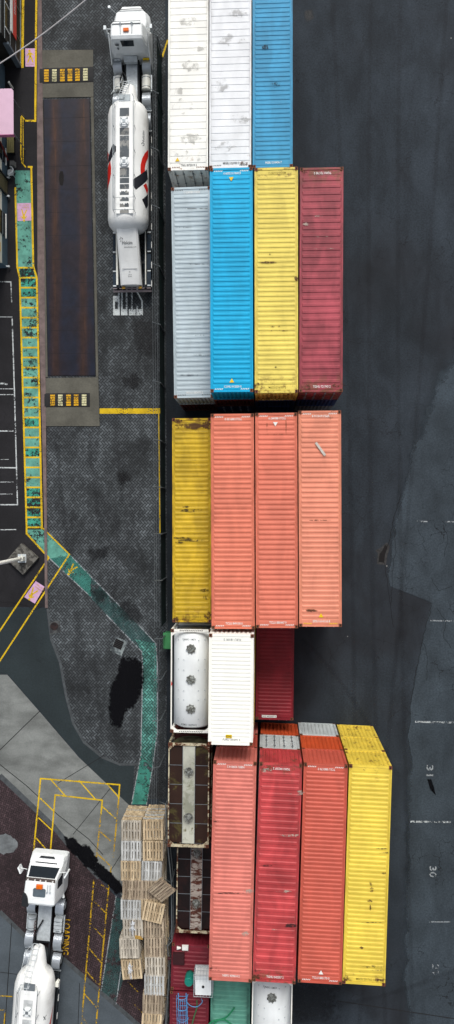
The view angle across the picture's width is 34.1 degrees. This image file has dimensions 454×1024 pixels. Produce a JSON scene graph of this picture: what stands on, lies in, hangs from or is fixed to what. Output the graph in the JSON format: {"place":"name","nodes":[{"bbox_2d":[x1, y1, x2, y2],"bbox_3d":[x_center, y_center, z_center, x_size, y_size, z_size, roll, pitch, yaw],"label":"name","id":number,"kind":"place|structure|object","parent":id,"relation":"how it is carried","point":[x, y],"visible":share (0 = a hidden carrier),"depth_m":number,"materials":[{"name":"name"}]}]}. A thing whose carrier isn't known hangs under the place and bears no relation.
{"place":"outdoors","nodes":[
{"label":"outdoors","id":0,"kind":"place"},
{"bbox_2d":[0,137,9,267],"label":"building","id":1,"kind":"structure","parent":0,"point":[4,178],"depth_m":48.99,"materials":[{"name":"metal"}]},
{"bbox_2d":[0,0,20,67],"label":"building","id":2,"kind":"structure","parent":0,"point":[10,27],"depth_m":48.04,"materials":[{"name":"metal"}]},
{"bbox_2d":[0,608,133,804],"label":"service road","id":3,"kind":"structure","parent":0,"point":[29,664],"depth_m":49.80,"materials":[{"name":"grey asphalt"}]},
{"bbox_2d":[0,780,170,1023],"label":"red paving","id":4,"kind":"structure","parent":0,"point":[18,820],"depth_m":49.78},
{"bbox_2d":[0,800,137,1023],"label":"loading bay worn lines","id":5,"kind":"object","parent":4,"relation":"on","point":[103,937],"visible":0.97,"depth_m":49.70,"materials":[{"name":"paint"}]},
{"bbox_2d":[0,774,139,1023],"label":"concrete kerb strip","id":6,"kind":"object","parent":4,"relation":"on","point":[28,802],"visible":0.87,"depth_m":49.84,"materials":[{"name":"grey concrete"}]},
{"bbox_2d":[177,622,211,628],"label":"shipping container","id":7,"kind":"object","parent":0,"point":[206,626],"visible":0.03,"depth_m":46.63,"materials":[{"name":"black metal"}]},
{"bbox_2d":[170,622,211,732],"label":"tank container","id":8,"kind":"object","parent":7,"relation":"on","point":[191,670],"visible":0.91,"depth_m":43.87,"materials":[{"name":"white metal"}]},
{"bbox_2d":[0,0,453,1023],"bbox_3d":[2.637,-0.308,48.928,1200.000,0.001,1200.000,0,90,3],"label":"ground","id":9,"kind":"structure","parent":0,"point":[374,98],"depth_m":48.51,"materials":[{"name":"black asphalt"}]},
{"bbox_2d":[0,0,44,606],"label":"car park","id":10,"kind":"structure","parent":9,"relation":"on","point":[15,583],"depth_m":49.77,"materials":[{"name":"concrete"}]},
{"bbox_2d":[0,88,25,149],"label":"canopy","id":11,"kind":"object","parent":10,"relation":"on","point":[7,100],"visible":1,"depth_m":47.06,"materials":[{"name":"pink fabric"}]},
{"bbox_2d":[0,543,38,574],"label":"lamp post","id":12,"kind":"object","parent":10,"relation":"on","point":[22,558],"visible":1,"depth_m":49.47,"materials":[{"name":"concrete"}]},
{"bbox_2d":[15,170,32,266],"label":"pedestrian walkway","id":13,"kind":"structure","parent":10,"relation":"on","point":[24,253],"depth_m":49.67,"materials":[{"name":"paint"}]},
{"bbox_2d":[19,268,40,525],"bbox_3d":[-13.114,-7.684,49.722,1.275,0.001,17.460,-2,90,3],"label":"green walkway ladder","id":14,"kind":"object","parent":10,"relation":"on","point":[32,462],"visible":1,"depth_m":49.72,"materials":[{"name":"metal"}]},
{"bbox_2d":[18,267,40,527],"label":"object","id":15,"kind":"object","parent":14,"relation":"on","point":[30,407],"visible":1,"depth_m":49.72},
{"bbox_2d":[0,0,69,660],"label":"walkway yellow borders","id":16,"kind":"object","parent":10,"relation":"on","point":[21,117],"visible":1,"depth_m":49.70,"materials":[{"name":"yellow paint"}]},
{"bbox_2d":[0,675,128,894],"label":"concrete apron","id":17,"kind":"object","parent":9,"relation":"on","point":[35,749],"visible":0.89,"depth_m":49.80,"materials":[{"name":"grey concrete"}]},
{"bbox_2d":[33,778,119,849],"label":"loading bay lines","id":18,"kind":"object","parent":17,"relation":"on","point":[81,782],"visible":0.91,"depth_m":49.79,"materials":[{"name":"yellow paint"}]},
{"bbox_2d":[91,859,122,893],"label":"puddle","id":19,"kind":"object","parent":17,"relation":"on","point":[106,876],"visible":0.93,"depth_m":49.64,"materials":[{"name":"black liquid"}]},
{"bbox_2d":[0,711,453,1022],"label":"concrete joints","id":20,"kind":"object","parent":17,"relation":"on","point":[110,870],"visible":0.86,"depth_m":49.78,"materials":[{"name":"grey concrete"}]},
{"bbox_2d":[0,915,132,1023],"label":"concrete","id":21,"kind":"object","parent":9,"relation":"on","point":[70,999],"visible":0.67,"depth_m":49.86,"materials":[{"name":"grey concrete"}]},
{"bbox_2d":[12,848,69,1023],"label":"tanker truck","id":22,"kind":"object","parent":21,"relation":"on","point":[37,983],"visible":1,"depth_m":47.60,"materials":[{"name":"metal"}]},
{"bbox_2d":[42,0,167,798],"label":"paved lane","id":23,"kind":"structure","parent":9,"relation":"on","point":[102,495],"depth_m":49.44,"materials":[{"name":"grey asphalt"}]},
{"bbox_2d":[37,0,47,607],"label":"kerb","id":24,"kind":"structure","parent":23,"relation":"on","point":[40,233],"depth_m":49.57,"materials":[{"name":"concrete"}]},
{"bbox_2d":[27,530,67,557],"bbox_3d":[-12.081,2.207,49.728,3.366,0.001,1.110,42,92,2],"label":"walkway green bend","id":25,"kind":"object","parent":23,"relation":"on","point":[54,549],"visible":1,"depth_m":49.72,"materials":[{"name":"paint"}]},
{"bbox_2d":[50,556,90,596],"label":"pedestrian walkway","id":26,"kind":"structure","parent":23,"relation":"on","point":[83,582],"depth_m":49.63,"materials":[{"name":"paint"}]},
{"bbox_2d":[42,50,99,425],"bbox_3d":[-10.537,-18.285,49.498,3.666,0.055,25.175,-1,90,3],"label":"weighbridge","id":27,"kind":"object","parent":23,"relation":"on","point":[71,333],"visible":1,"depth_m":49.48,"materials":[{"name":"metal"}]},
{"bbox_2d":[39,67,92,83],"bbox_3d":[-10.702,-29.117,49.388,3.626,0.051,1.027,0,90,3],"label":"speed bump","id":28,"kind":"object","parent":27,"relation":"on","point":[67,75],"visible":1,"depth_m":49.38,"materials":[{"name":"yellow rubber"}]},
{"bbox_2d":[44,393,89,406],"bbox_3d":[-10.685,-7.478,49.523,3.065,0.051,0.943,0,90,3],"label":"speed bump","id":29,"kind":"object","parent":27,"relation":"on","point":[66,399],"visible":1,"depth_m":49.51,"materials":[{"name":"yellow rubber"}]},
{"bbox_2d":[47,609,153,765],"bbox_3d":[-9.741,12.492,49.667,3.293,0.001,12.500,-35,89,3],"label":"paver edging","id":30,"kind":"object","parent":23,"relation":"on","point":[72,719],"visible":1,"depth_m":49.71,"materials":[{"name":"concrete"}]},
{"bbox_2d":[49,557,157,1003],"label":"pedestrian walkway","id":31,"kind":"structure","parent":23,"relation":"on","point":[141,727],"depth_m":49.47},
{"bbox_2d":[108,656,144,729],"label":"puddle","id":32,"kind":"object","parent":23,"relation":"on","point":[125,688],"visible":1,"depth_m":49.49,"materials":[{"name":"black liquid"}]},
{"bbox_2d":[103,5,152,292],"bbox_3d":[-6.302,-23.550,47.131,3.120,4.259,18.360,0,90,3],"label":"tanker truck","id":33,"kind":"object","parent":23,"relation":"on","point":[130,124],"visible":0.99,"depth_m":46.51,"materials":[{"name":"metal"}]},
{"bbox_2d":[100,40,167,532],"bbox_3d":[-6.253,-14.967,49.306,4.227,0.001,32.685,1,90,3],"label":"yellow stop line","id":34,"kind":"object","parent":23,"relation":"on","point":[121,410],"visible":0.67,"depth_m":49.32,"materials":[{"name":"yellow paint"}]},
{"bbox_2d":[132,756,151,803],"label":"pedestrian walkway","id":35,"kind":"structure","parent":23,"relation":"on","point":[139,796],"depth_m":49.48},
{"bbox_2d":[135,639,156,763],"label":"pedestrian walkway","id":36,"kind":"structure","parent":23,"relation":"on","point":[149,702],"depth_m":49.42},
{"bbox_2d":[149,30,166,626],"bbox_3d":[-4.403,-11.441,47.866,0.503,2.738,37.468,0,90,3],"label":"fence","id":37,"kind":"object","parent":23,"relation":"on","point":[161,336],"visible":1,"depth_m":47.76,"materials":[{"name":"black metal"}]},
{"bbox_2d":[151,635,166,815],"bbox_3d":[-4.383,13.550,48.022,0.475,2.738,11.193,1,90,3],"label":"fence","id":38,"kind":"object","parent":23,"relation":"on","point":[161,720],"visible":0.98,"depth_m":47.55,"materials":[{"name":"grey metal"}]},
{"bbox_2d":[161,792,175,1023],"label":"pipe barrier","id":39,"kind":"object","parent":9,"relation":"on","point":[171,935],"visible":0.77,"depth_m":47.62,"materials":[{"name":"metal"}]},
{"bbox_2d":[171,921,209,990],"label":"shipping container","id":40,"kind":"object","parent":9,"relation":"on","point":[197,952],"visible":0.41,"depth_m":46.82,"materials":[{"name":"red metal"}]},
{"bbox_2d":[193,964,213,997],"bbox_3d":[-1.445,29.208,46.179,1.190,1.060,1.388,0,90,3],"label":"liquid tote","id":41,"kind":"object","parent":40,"relation":"on","point":[203,984],"visible":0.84,"depth_m":45.73,"materials":[{"name":"white paint"}]},
{"bbox_2d":[170,989,210,1023],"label":"shipping container","id":42,"kind":"object","parent":9,"relation":"on","point":[203,1013],"visible":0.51,"depth_m":46.91,"materials":[{"name":"red metal"}]},
{"bbox_2d":[176,831,211,933],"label":"tank container","id":43,"kind":"object","parent":9,"relation":"on","point":[193,887],"visible":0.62,"depth_m":46.73,"materials":[{"name":"metal"}]},
{"bbox_2d":[175,724,214,826],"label":"shipping container","id":44,"kind":"object","parent":9,"relation":"on","point":[178,735],"visible":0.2,"depth_m":46.69,"materials":[{"name":"metal"}]},
{"bbox_2d":[167,732,211,847],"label":"tank container","id":45,"kind":"object","parent":44,"relation":"on","point":[188,767],"visible":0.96,"depth_m":44.12,"materials":[{"name":"metal"}]},
{"bbox_2d":[180,404,218,410],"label":"shipping container","id":46,"kind":"object","parent":9,"relation":"on","point":[200,407],"visible":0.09,"depth_m":47.76,"materials":[{"name":"metal"}]},
{"bbox_2d":[171,186,214,404],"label":"shipping container","id":47,"kind":"object","parent":46,"relation":"on","point":[190,211],"visible":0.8,"depth_m":43.30,"materials":[{"name":"white metal"}]},
{"bbox_2d":[210,980,250,1023],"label":"shipping container","id":48,"kind":"object","parent":9,"relation":"on","point":[228,997],"visible":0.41,"depth_m":46.66,"materials":[{"name":"green metal"}]},
{"bbox_2d":[218,222,254,411],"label":"shipping container","id":49,"kind":"object","parent":9,"relation":"on","point":[236,408],"visible":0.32,"depth_m":48.14,"materials":[{"name":"metal"}]},
{"bbox_2d":[214,399,254,406],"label":"shipping container","id":50,"kind":"object","parent":49,"relation":"on","point":[239,402],"visible":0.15,"depth_m":45.05,"materials":[{"name":"metal"}]},
{"bbox_2d":[210,167,253,399],"bbox_3d":[0.326,-12.796,42.190,2.362,2.908,12.373,0,90,3],"label":"shipping container","id":51,"kind":"object","parent":50,"relation":"on","point":[231,283],"visible":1,"depth_m":40.78,"materials":[{"name":"metal"}]},
{"bbox_2d":[253,722,257,876],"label":"shipping container","id":52,"kind":"object","parent":9,"relation":"on","point":[255,727],"visible":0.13,"depth_m":48.24,"materials":[{"name":"metal"}]},
{"bbox_2d":[217,734,257,917],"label":"shipping container","id":53,"kind":"object","parent":52,"relation":"on","point":[255,737],"visible":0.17,"depth_m":45.02,"materials":[{"name":"metal"}]},
{"bbox_2d":[209,746,256,982],"bbox_3d":[0.396,20.091,42.659,2.451,2.598,12.373,1,90,3],"label":"shipping container","id":54,"kind":"object","parent":53,"relation":"on","point":[232,865],"visible":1,"depth_m":41.41,"materials":[{"name":"metal"}]},
{"bbox_2d":[256,628,293,720],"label":"shipping container","id":55,"kind":"object","parent":9,"relation":"on","point":[274,673],"visible":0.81,"depth_m":46.38,"materials":[{"name":"red metal"}]},
{"bbox_2d":[261,722,298,737],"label":"shipping container","id":56,"kind":"object","parent":9,"relation":"on","point":[287,729],"visible":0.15,"depth_m":47.65,"materials":[{"name":"orange metal"}]},
{"bbox_2d":[253,734,299,948],"bbox_3d":[2.998,20.044,45.112,2.389,2.598,12.302,2,90,3],"label":"shipping container","id":57,"kind":"object","parent":56,"relation":"on","point":[280,741],"visible":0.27,"depth_m":44.83,"materials":[{"name":"metal"}]},
{"bbox_2d":[252,748,304,983],"bbox_3d":[2.925,20.120,42.523,2.651,2.598,12.302,2,90,3],"label":"shipping container","id":58,"kind":"object","parent":57,"relation":"on","point":[277,863],"visible":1,"depth_m":41.27,"materials":[{"name":"metal"}]},
{"bbox_2d":[294,405,332,410],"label":"shipping container","id":59,"kind":"object","parent":9,"relation":"on","point":[312,408],"visible":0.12,"depth_m":47.75,"materials":[{"name":"black metal"}]},
{"bbox_2d":[295,399,336,405],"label":"shipping container","id":60,"kind":"object","parent":59,"relation":"on","point":[328,402],"visible":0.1,"depth_m":44.95,"materials":[{"name":"metal"}]},
{"bbox_2d":[297,167,344,399],"bbox_3d":[5.311,-12.667,41.922,2.536,2.908,12.304,0,90,3],"label":"shipping container","id":61,"kind":"object","parent":60,"relation":"on","point":[320,283],"visible":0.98,"depth_m":40.52,"materials":[{"name":"red metal"}]},
{"bbox_2d":[298,722,338,745],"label":"shipping container","id":62,"kind":"object","parent":9,"relation":"on","point":[319,729],"visible":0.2,"depth_m":47.46,"materials":[{"name":"white metal"}]},
{"bbox_2d":[300,735,342,754],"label":"shipping container","id":63,"kind":"object","parent":62,"relation":"on","point":[321,742],"visible":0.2,"depth_m":44.98,"materials":[{"name":"orange metal"}]},
{"bbox_2d":[296,748,347,984],"bbox_3d":[5.380,20.089,42.390,2.435,2.598,12.284,2,90,3],"label":"shipping container","id":64,"kind":"object","parent":63,"relation":"on","point":[319,945],"visible":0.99,"depth_m":41.14,"materials":[{"name":"metal"}]},
{"bbox_2d":[337,724,377,737],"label":"shipping container","id":65,"kind":"object","parent":9,"relation":"on","point":[356,730],"visible":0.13,"depth_m":47.50,"materials":[{"name":"yellow metal"}]},
{"bbox_2d":[340,735,384,750],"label":"shipping container","id":66,"kind":"object","parent":65,"relation":"on","point":[361,743],"visible":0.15,"depth_m":44.79,"materials":[{"name":"yellow metal"}]},
{"bbox_2d":[342,749,391,985],"bbox_3d":[7.851,20.105,42.257,2.417,2.598,12.235,2,90,3],"label":"shipping container","id":67,"kind":"object","parent":66,"relation":"on","point":[368,811],"visible":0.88,"depth_m":41.01,"materials":[{"name":"yellow metal"}]},
{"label":"shipping container","id":68,"kind":"object","parent":9,"relation":"on","visible":0},
{"bbox_2d":[255,400,295,406],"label":"shipping container","id":69,"kind":"object","parent":68,"relation":"on","point":[275,403],"visible":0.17,"depth_m":44.83,"materials":[{"name":"black metal"}]},
{"bbox_2d":[254,167,297,400],"bbox_3d":[2.725,-12.736,42.062,2.513,2.908,12.393,0,90,3],"label":"shipping container","id":70,"kind":"object","parent":69,"relation":"on","point":[276,283],"visible":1,"depth_m":40.65,"materials":[{"name":"yellow metal"}]},
{"bbox_2d":[252,0,252,166],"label":"shipping container","id":71,"kind":"object","parent":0,"point":[252,83],"visible":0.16,"depth_m":46.78,"materials":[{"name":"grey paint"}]},
{"bbox_2d":[209,0,251,168],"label":"shipping container","id":72,"kind":"object","parent":71,"relation":"on","point":[230,83],"visible":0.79,"depth_m":43.40,"materials":[{"name":"white metal"}]},
{"bbox_2d":[255,492,255,540],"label":"shipping container","id":73,"kind":"object","parent":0,"point":[255,516],"visible":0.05,"depth_m":46.37,"materials":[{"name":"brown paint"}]},
{"bbox_2d":[255,541,255,618],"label":"shipping container","id":74,"kind":"object","parent":73,"relation":"on","point":[255,579],"visible":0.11,"depth_m":46.21,"materials":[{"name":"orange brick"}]},
{"bbox_2d":[211,413,255,628],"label":"shipping container","id":75,"kind":"object","parent":74,"relation":"on","point":[232,521],"visible":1,"depth_m":41.28,"materials":[{"name":"metal"}]},
{"bbox_2d":[388,351,453,1023],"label":"old asphalt","id":76,"kind":"structure","parent":0,"point":[420,561],"depth_m":48.44,"materials":[{"name":"grey asphalt"}]},
{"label":"shipping container","id":77,"kind":"object","parent":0,"visible":0},
{"bbox_2d":[252,976,292,1023],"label":"tank container","id":78,"kind":"object","parent":77,"relation":"on","point":[271,1002],"visible":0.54,"depth_m":44.05,"materials":[{"name":"white metal"}]},
{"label":"wooden pallet","id":79,"kind":"object","parent":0,"visible":0},
{"bbox_2d":[122,818,141,838],"bbox_3d":[-6.081,20.233,47.296,1.270,0.162,1.270,0,90,3],"label":"wooden pallet","id":80,"kind":"object","parent":79,"relation":"on","point":[132,827],"visible":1,"depth_m":47.25,"materials":[{"name":"beige wood"}]},
{"bbox_2d":[121,820,140,840],"bbox_3d":[-6.081,20.242,47.130,1.270,0.162,1.270,0,90,3],"label":"wooden pallet","id":81,"kind":"object","parent":80,"relation":"on","point":[129,830],"visible":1,"depth_m":47.06,"materials":[{"name":"grey wood"}]},
{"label":"wooden pallet","id":82,"kind":"object","parent":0,"visible":0},
{"bbox_2d":[123,880,141,899],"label":"wooden pallet","id":83,"kind":"object","parent":82,"relation":"on","point":[131,889],"visible":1,"depth_m":47.07,"materials":[{"name":"brown wood"}]},
{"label":"wooden pallet","id":84,"kind":"object","parent":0,"visible":0},
{"bbox_2d":[119,937,139,958],"bbox_3d":[-6.201,27.739,47.184,1.270,0.162,1.270,-2,90,3],"label":"wooden pallet","id":85,"kind":"object","parent":84,"relation":"on","point":[128,950],"visible":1,"depth_m":47.11,"materials":[{"name":"grey wood"}]},
{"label":"wooden pallet","id":86,"kind":"object","parent":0,"visible":0},
{"bbox_2d":[145,814,164,824],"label":"wooden pallet","id":87,"kind":"object","parent":86,"relation":"on","point":[157,815],"visible":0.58,"depth_m":47.63,"materials":[{"name":"beige wood"}]},
{"bbox_2d":[144,816,164,835],"bbox_3d":[-4.650,20.145,47.548,1.270,0.162,1.270,-1,90,3],"label":"wooden pallet","id":88,"kind":"object","parent":87,"relation":"on","point":[157,816],"visible":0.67,"depth_m":47.53,"materials":[{"name":"beige wood"}]},
{"bbox_2d":[145,817,163,837],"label":"wooden pallet","id":89,"kind":"object","parent":88,"relation":"on","point":[157,825],"visible":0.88,"depth_m":47.30,"materials":[{"name":"beige wood"}]},
{"bbox_2d":[143,817,163,836],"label":"wooden pallet","id":90,"kind":"object","parent":89,"relation":"on","point":[151,826],"visible":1,"depth_m":47.19,"materials":[{"name":"beige wood"}]},
{"bbox_2d":[143,819,162,839],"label":"wooden pallet","id":91,"kind":"object","parent":90,"relation":"on","point":[150,829],"visible":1,"depth_m":46.98,"materials":[{"name":"beige wood"}]},
{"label":"wooden pallet","id":92,"kind":"object","parent":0,"visible":0},
{"bbox_2d":[142,880,161,899],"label":"wooden pallet","id":93,"kind":"object","parent":92,"relation":"on","point":[150,895],"visible":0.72,"depth_m":47.02,"materials":[{"name":"brown wood"}]},
{"bbox_2d":[147,877,175,901],"bbox_3d":[-4.130,23.744,46.585,1.270,0.162,1.270,-43,101,13],"label":"wooden pallet","id":94,"kind":"object","parent":93,"relation":"on","point":[162,892],"visible":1,"depth_m":46.51,"materials":[{"name":"brown wood"}]},
{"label":"wooden pallet","id":95,"kind":"object","parent":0,"visible":0},
{"bbox_2d":[141,899,160,918],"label":"wooden pallet","id":96,"kind":"object","parent":95,"relation":"on","point":[143,904],"visible":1,"depth_m":47.03,"materials":[{"name":"beige wood"}]},
{"bbox_2d":[142,899,164,923],"bbox_3d":[-4.642,25.288,46.870,1.270,0.162,1.270,12,94,5],"label":"wooden pallet","id":97,"kind":"object","parent":96,"relation":"on","point":[153,912],"visible":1,"depth_m":46.80,"materials":[{"name":"beige wood"}]},
{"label":"wooden pallet","id":98,"kind":"object","parent":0,"visible":0},
{"bbox_2d":[149,935,164,954],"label":"wooden pallet","id":99,"kind":"object","parent":98,"relation":"on","point":[158,945],"visible":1,"depth_m":47.20,"materials":[{"name":"brown wood"}]},
{"bbox_2d":[144,937,164,957],"bbox_3d":[-4.613,27.632,47.098,1.270,0.162,1.270,-1,90,3],"label":"wooden pallet","id":100,"kind":"object","parent":99,"relation":"on","point":[151,946],"visible":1,"depth_m":47.03,"materials":[{"name":"brown wood"}]},
{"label":"wooden pallet","id":101,"kind":"object","parent":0,"visible":0},
{"bbox_2d":[142,992,162,1013],"bbox_3d":[-4.728,31.227,47.127,1.270,0.162,1.270,1,90,3],"label":"wooden pallet","id":102,"kind":"object","parent":101,"relation":"on","point":[155,1001],"visible":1,"depth_m":47.05,"materials":[{"name":"brown wood"}]},
{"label":"shipping container","id":103,"kind":"object","parent":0,"visible":0},
{"bbox_2d":[168,0,209,187],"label":"shipping container","id":104,"kind":"object","parent":103,"relation":"on","point":[188,93],"visible":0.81,"depth_m":43.54,"materials":[{"name":"white metal"}]},
{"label":"shipping container","id":105,"kind":"object","parent":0,"visible":0},
{"bbox_2d":[253,0,292,188],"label":"shipping container","id":106,"kind":"object","parent":105,"relation":"on","point":[272,83],"visible":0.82,"depth_m":43.27,"materials":[{"name":"blue metal"}]},
{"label":"shipping container","id":107,"kind":"object","parent":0,"visible":0},
{"bbox_2d":[172,418,211,622],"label":"shipping container","id":108,"kind":"object","parent":107,"relation":"on","point":[191,501],"visible":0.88,"depth_m":44.00,"materials":[{"name":"yellow metal"}]},
{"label":"shipping container","id":109,"kind":"object","parent":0,"visible":0},
{"bbox_2d":[255,413,297,628],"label":"shipping container","id":110,"kind":"object","parent":109,"relation":"on","point":[276,521],"visible":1,"depth_m":41.15,"materials":[{"name":"metal"}]},
{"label":"shipping container","id":111,"kind":"object","parent":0,"visible":0},
{"bbox_2d":[297,410,341,626],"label":"shipping container","id":112,"kind":"object","parent":111,"relation":"on","point":[319,540],"visible":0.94,"depth_m":41.02,"materials":[{"name":"metal"}]},
{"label":"shipping container","id":113,"kind":"object","parent":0,"visible":0},
{"bbox_2d":[254,622,255,718],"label":"shipping container","id":114,"kind":"object","parent":113,"relation":"on","point":[254,676],"visible":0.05,"depth_m":45.41,"materials":[{"name":"metal"}]},
{"bbox_2d":[208,629,254,745],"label":"shipping container","id":115,"kind":"object","parent":114,"relation":"on","point":[231,693],"visible":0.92,"depth_m":40.72,"materials":[{"name":"white metal"}]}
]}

